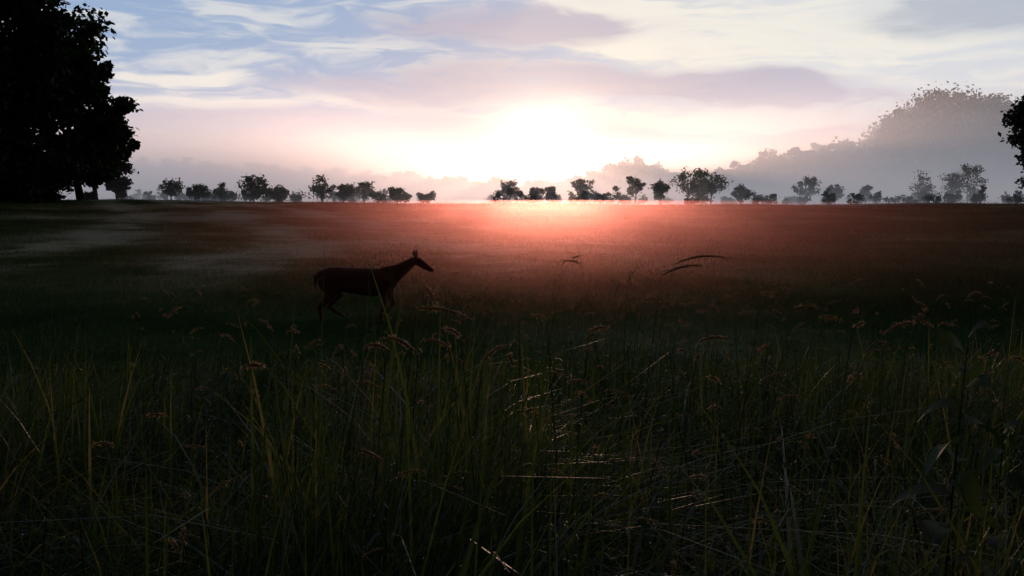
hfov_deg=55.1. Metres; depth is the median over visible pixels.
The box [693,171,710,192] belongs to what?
tree
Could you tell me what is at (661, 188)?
tree
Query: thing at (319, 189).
tree
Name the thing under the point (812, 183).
tree
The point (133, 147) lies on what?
oak tree
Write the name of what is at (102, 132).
oak tree
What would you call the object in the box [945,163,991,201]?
tree
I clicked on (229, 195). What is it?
tree
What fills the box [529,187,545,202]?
tree
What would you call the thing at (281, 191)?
tree
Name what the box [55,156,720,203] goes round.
distant tree line
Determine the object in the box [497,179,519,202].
tree
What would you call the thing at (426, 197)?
tree
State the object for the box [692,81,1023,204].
wooded hillside
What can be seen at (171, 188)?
tree
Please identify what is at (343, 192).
tree
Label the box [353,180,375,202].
tree
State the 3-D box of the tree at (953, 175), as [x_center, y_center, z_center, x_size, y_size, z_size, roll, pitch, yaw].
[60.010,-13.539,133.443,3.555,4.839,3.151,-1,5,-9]
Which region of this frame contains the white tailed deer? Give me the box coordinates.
[313,249,433,321]
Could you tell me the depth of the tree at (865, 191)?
130.54 m
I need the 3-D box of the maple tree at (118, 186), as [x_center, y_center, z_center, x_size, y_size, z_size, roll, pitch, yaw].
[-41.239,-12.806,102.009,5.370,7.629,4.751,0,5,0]
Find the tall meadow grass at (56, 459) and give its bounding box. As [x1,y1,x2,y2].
[0,247,1023,575]
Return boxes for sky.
[2,0,1023,197]
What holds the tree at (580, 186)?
on the field ground at (284, 340)
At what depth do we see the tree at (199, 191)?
104.22 m
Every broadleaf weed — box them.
[889,320,1005,575]
[950,419,1023,575]
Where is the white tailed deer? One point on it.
(339, 281)
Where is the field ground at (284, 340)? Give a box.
[0,198,1023,575]
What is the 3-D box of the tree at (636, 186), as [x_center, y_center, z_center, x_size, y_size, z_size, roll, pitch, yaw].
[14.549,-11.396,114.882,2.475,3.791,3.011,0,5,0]
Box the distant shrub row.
[115,182,1023,204]
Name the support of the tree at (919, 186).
on the field ground at (284, 340)
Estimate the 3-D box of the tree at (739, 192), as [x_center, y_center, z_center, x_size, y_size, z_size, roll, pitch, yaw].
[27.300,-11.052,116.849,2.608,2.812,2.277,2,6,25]
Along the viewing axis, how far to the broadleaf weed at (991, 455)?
3.15 m
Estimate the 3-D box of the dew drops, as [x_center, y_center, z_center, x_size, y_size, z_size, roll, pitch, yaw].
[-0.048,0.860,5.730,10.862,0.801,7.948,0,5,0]
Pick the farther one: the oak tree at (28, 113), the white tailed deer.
the oak tree at (28, 113)
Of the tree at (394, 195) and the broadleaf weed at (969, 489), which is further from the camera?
the tree at (394, 195)
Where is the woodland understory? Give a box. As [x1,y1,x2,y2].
[0,128,100,202]
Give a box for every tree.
[0,0,115,200]
[17,14,140,199]
[61,96,142,199]
[103,160,138,198]
[158,177,185,199]
[186,183,211,200]
[213,187,234,200]
[237,174,270,201]
[267,184,289,201]
[308,175,336,200]
[335,184,355,200]
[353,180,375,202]
[388,186,405,202]
[416,190,435,202]
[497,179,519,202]
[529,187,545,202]
[544,186,556,202]
[570,178,594,195]
[626,176,645,203]
[648,179,670,204]
[668,166,703,197]
[693,167,732,204]
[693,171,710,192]
[730,183,752,203]
[791,175,822,204]
[827,184,845,203]
[859,184,873,203]
[908,169,936,202]
[937,173,964,193]
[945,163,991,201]
[997,95,1023,188]
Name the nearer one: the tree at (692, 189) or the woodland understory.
the woodland understory
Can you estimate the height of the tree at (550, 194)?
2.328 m
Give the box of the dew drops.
[3,357,1019,574]
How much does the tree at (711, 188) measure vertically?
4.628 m
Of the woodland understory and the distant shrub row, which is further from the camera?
the distant shrub row
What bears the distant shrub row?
on the field ground at (284, 340)
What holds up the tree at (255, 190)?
on the field ground at (284, 340)
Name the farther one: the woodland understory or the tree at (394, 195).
the tree at (394, 195)
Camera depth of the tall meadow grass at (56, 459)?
4.49 m
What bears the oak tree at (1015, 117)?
on the field ground at (284, 340)
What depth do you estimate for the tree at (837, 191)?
131.78 m
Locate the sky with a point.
(479, 90)

